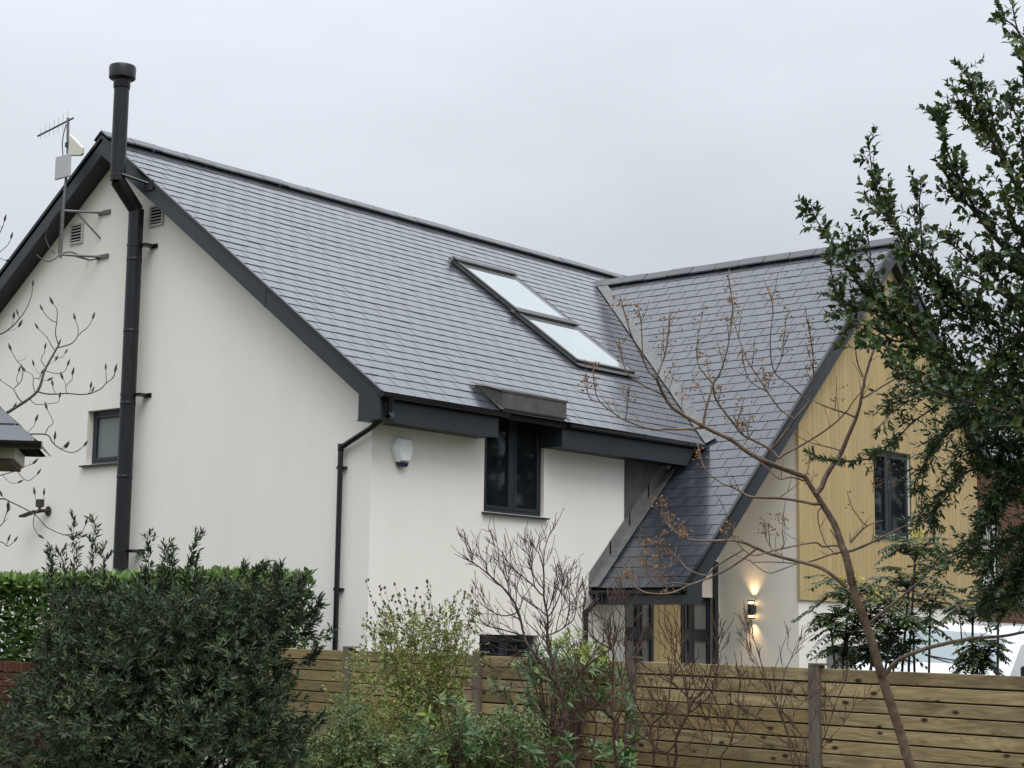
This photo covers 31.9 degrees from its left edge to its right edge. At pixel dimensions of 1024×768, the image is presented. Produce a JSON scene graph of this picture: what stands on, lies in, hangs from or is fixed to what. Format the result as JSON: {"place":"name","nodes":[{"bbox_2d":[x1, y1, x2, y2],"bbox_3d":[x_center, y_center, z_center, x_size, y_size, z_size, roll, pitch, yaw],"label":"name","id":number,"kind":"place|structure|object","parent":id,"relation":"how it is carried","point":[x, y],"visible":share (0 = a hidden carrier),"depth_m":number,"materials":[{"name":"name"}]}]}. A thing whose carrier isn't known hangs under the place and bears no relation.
{"place":"outdoors","nodes":[
{"label":"outdoors","id":0,"kind":"place"},
{"bbox_2d":[0,130,992,767],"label":"house","id":1,"kind":"structure","parent":0,"point":[306,356],"depth_m":25.11,"materials":[{"name":"paint"}]},
{"bbox_2d":[19,499,50,517],"bbox_3d":[-6.824,1.778,25.550,0.471,0.249,0.271,-6,-11,39],"label":"security light","id":2,"kind":"object","parent":1,"relation":"attached to","point":[47,511],"visible":0.91,"depth_m":25.46,"materials":[{"name":"black metal"}]},
{"bbox_2d":[36,114,110,261],"bbox_3d":[-6.324,-2.806,25.685,1.212,2.175,0.508,-6,-11,39],"label":"tv aerial","id":3,"kind":"object","parent":1,"relation":"attached to","point":[74,146],"visible":1,"depth_m":25.44,"materials":[{"name":"metal"}]},
{"bbox_2d":[79,409,119,467],"bbox_3d":[-5.568,0.745,24.907,1.120,0.795,0.242,-6,-11,39],"label":"window","id":4,"kind":"structure","parent":1,"relation":"in","point":[106,423],"depth_m":25.08,"materials":[{"name":"grey glass"}]},
{"bbox_2d":[109,62,157,571],"bbox_3d":[-5.274,0.051,24.242,0.745,8.995,0.523,1,-8,-3],"label":"chimney flue","id":5,"kind":"object","parent":1,"relation":"attached to","point":[122,76],"visible":0.95,"depth_m":24.47,"materials":[{"name":"black metal"}]},
{"bbox_2d":[391,437,412,466],"bbox_3d":[-1.331,0.836,21.893,0.097,0.355,0.347,-6,-11,39],"label":"alarm box","id":6,"kind":"object","parent":1,"relation":"attached to","point":[402,450],"visible":1,"depth_m":21.82,"materials":[{"name":"white plastic"}]},
{"bbox_2d":[479,634,532,656],"bbox_3d":[-0.135,3.813,23.233,0.094,1.100,1.190,-6,-11,39],"label":"window","id":7,"kind":"structure","parent":1,"relation":"in","point":[521,645],"depth_m":23.26,"materials":[{"name":"black glass"}]},
{"bbox_2d":[481,418,549,519],"bbox_3d":[0.016,1.040,23.630,0.192,1.435,1.330,-6,-11,39],"label":"window","id":8,"kind":"structure","parent":1,"relation":"in","point":[512,460],"depth_m":23.65,"materials":[{"name":"black glass"}]},
{"bbox_2d":[654,605,680,662],"bbox_3d":[2.244,4.298,25.985,0.022,2.370,0.690,-6,-11,39],"label":"door","id":9,"kind":"structure","parent":1,"relation":"in","point":[659,649],"depth_m":26.04,"materials":[{"name":"yellow wood"}]},
{"bbox_2d":[748,600,755,618],"bbox_3d":[3.564,3.351,26.575,0.104,0.274,0.143,-6,-11,39],"label":"wall lamp","id":10,"kind":"object","parent":1,"relation":"attached to","point":[751,602],"visible":0.83,"depth_m":26.52,"materials":[{"name":"black metal"}]},
{"bbox_2d":[826,646,853,668],"bbox_3d":[4.906,4.455,27.061,0.094,0.960,1.010,-6,-11,39],"label":"window","id":11,"kind":"structure","parent":1,"relation":"in","point":[829,659],"depth_m":26.98,"materials":[{"name":"grey glass"}]},
{"bbox_2d":[874,450,913,541],"bbox_3d":[6.053,1.787,28.631,0.172,1.410,1.330,-6,-11,39],"label":"window","id":12,"kind":"structure","parent":1,"relation":"in","point":[888,508],"depth_m":28.68,"materials":[{"name":"black glass"}]},
{"bbox_2d":[0,0,1023,440],"label":"sky","id":13,"kind":"structure","parent":0,"point":[623,137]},
{"bbox_2d":[977,445,1023,623],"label":"brick house","id":14,"kind":"structure","parent":0,"point":[1014,520],"depth_m":36.27,"materials":[{"name":"red brick"}]},
{"bbox_2d":[979,511,995,584],"bbox_3d":[9.195,3.228,35.434,0.060,1.500,1.600,-6,-11,39],"label":"window","id":15,"kind":"structure","parent":14,"relation":"in","point":[988,536],"depth_m":35.78,"materials":[{"name":"white plastic"}]},
{"label":"ground","id":16,"kind":"structure","parent":0,"visible":0},
{"bbox_2d":[0,406,50,471],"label":"outbuilding","id":17,"kind":"structure","parent":16,"relation":"on","point":[19,443],"depth_m":12.06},
{"bbox_2d":[0,215,116,545],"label":"magnolia tree","id":18,"kind":"object","parent":16,"relation":"on","point":[15,406],"visible":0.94,"depth_m":14.34,"materials":[{"name":"brown plant"}]},
{"bbox_2d":[0,661,141,767],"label":"brick wall","id":19,"kind":"structure","parent":16,"relation":"on","point":[10,668],"depth_m":20.05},
{"bbox_2d":[0,564,317,767],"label":"laurel hedge","id":20,"kind":"object","parent":16,"relation":"on","point":[20,586],"visible":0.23,"depth_m":20.73,"materials":[{"name":"green plant"}]},
{"bbox_2d":[0,509,339,767],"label":"evergreen bush","id":21,"kind":"object","parent":16,"relation":"on","point":[168,714],"visible":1,"depth_m":9.64,"materials":[{"name":"green plant"}]},
{"bbox_2d":[310,578,490,767],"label":"green shrub","id":22,"kind":"object","parent":16,"relation":"on","point":[439,674],"visible":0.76,"depth_m":14.06,"materials":[{"name":"green plant"}]},
{"bbox_2d":[284,690,558,767],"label":"grey green shrub","id":23,"kind":"object","parent":16,"relation":"on","point":[352,756],"visible":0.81,"depth_m":12.38,"materials":[{"name":"green plant"}]},
{"bbox_2d":[399,689,506,767],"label":"rhododendron","id":24,"kind":"object","parent":16,"relation":"on","point":[473,746],"visible":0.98,"depth_m":12.07,"materials":[{"name":"green plant"}]},
{"bbox_2d":[451,508,590,767],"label":"bare shrub","id":25,"kind":"object","parent":16,"relation":"on","point":[556,682],"visible":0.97,"depth_m":13.05,"materials":[{"name":"brown plant"}]},
{"bbox_2d":[510,729,579,767],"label":"rhododendron","id":26,"kind":"object","parent":16,"relation":"on","point":[566,758],"visible":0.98,"depth_m":11.77,"materials":[{"name":"green plant"}]},
{"bbox_2d":[486,638,616,767],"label":"rhododendron","id":27,"kind":"object","parent":16,"relation":"on","point":[539,680],"visible":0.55,"depth_m":13.94,"materials":[{"name":"green plant"}]},
{"bbox_2d":[547,627,611,767],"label":"rhododendron","id":28,"kind":"object","parent":16,"relation":"on","point":[587,648],"visible":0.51,"depth_m":14.82,"materials":[{"name":"green plant"}]},
{"bbox_2d":[490,559,684,767],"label":"bare shrub","id":29,"kind":"object","parent":16,"relation":"on","point":[581,674],"visible":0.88,"depth_m":11.95,"materials":[{"name":"brown plant"}]},
{"bbox_2d":[585,662,645,767],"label":"rhododendron","id":30,"kind":"object","parent":16,"relation":"on","point":[625,758],"visible":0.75,"depth_m":13.39,"materials":[{"name":"green plant"}]},
{"bbox_2d":[227,646,1023,767],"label":"garden fence","id":31,"kind":"object","parent":16,"relation":"on","point":[949,720],"visible":0.37,"depth_m":13.41,"materials":[{"name":"brown wood"}]},
{"bbox_2d":[595,599,767,767],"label":"bare shrub","id":32,"kind":"object","parent":16,"relation":"on","point":[681,725],"visible":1,"depth_m":11.57,"materials":[{"name":"brown plant"}]},
{"bbox_2d":[711,598,879,767],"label":"bare shrub","id":33,"kind":"object","parent":16,"relation":"on","point":[788,691],"visible":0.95,"depth_m":11.91,"materials":[{"name":"brown plant"}]},
{"bbox_2d":[577,269,1023,767],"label":"bare tree","id":34,"kind":"object","parent":16,"relation":"on","point":[898,727],"visible":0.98,"depth_m":9.35,"materials":[{"name":"brown plant"}]},
{"bbox_2d":[790,569,939,671],"bbox_3d":[2.908,2.658,14.164,1.207,2.377,1.148,-6,-11,39],"label":"mahonia","id":35,"kind":"object","parent":16,"relation":"on","point":[842,594],"visible":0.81,"depth_m":14.16,"materials":[{"name":"green plant"}]},
{"bbox_2d":[794,0,1023,460],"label":"holly tree","id":36,"kind":"object","parent":16,"relation":"on","point":[942,289],"visible":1,"depth_m":8.70,"materials":[{"name":"green plant"}]},
{"bbox_2d":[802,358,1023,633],"bbox_3d":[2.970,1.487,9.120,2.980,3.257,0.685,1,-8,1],"label":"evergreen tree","id":37,"kind":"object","parent":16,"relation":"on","point":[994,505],"visible":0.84,"depth_m":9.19,"materials":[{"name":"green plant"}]},
{"bbox_2d":[870,526,966,672],"bbox_3d":[3.250,2.516,14.449,0.894,2.747,1.119,-6,-11,39],"label":"mahonia","id":38,"kind":"object","parent":16,"relation":"on","point":[907,584],"visible":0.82,"depth_m":14.54,"materials":[{"name":"green plant"}]},
{"bbox_2d":[849,621,1023,675],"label":"van","id":39,"kind":"object","parent":16,"relation":"on","point":[941,660],"visible":0.11,"depth_m":19.17,"materials":[{"name":"paint"}]},
{"bbox_2d":[937,585,1023,675],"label":"mahonia","id":40,"kind":"object","parent":16,"relation":"on","point":[981,663],"visible":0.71,"depth_m":14.00,"materials":[{"name":"green plant"}]}
]}

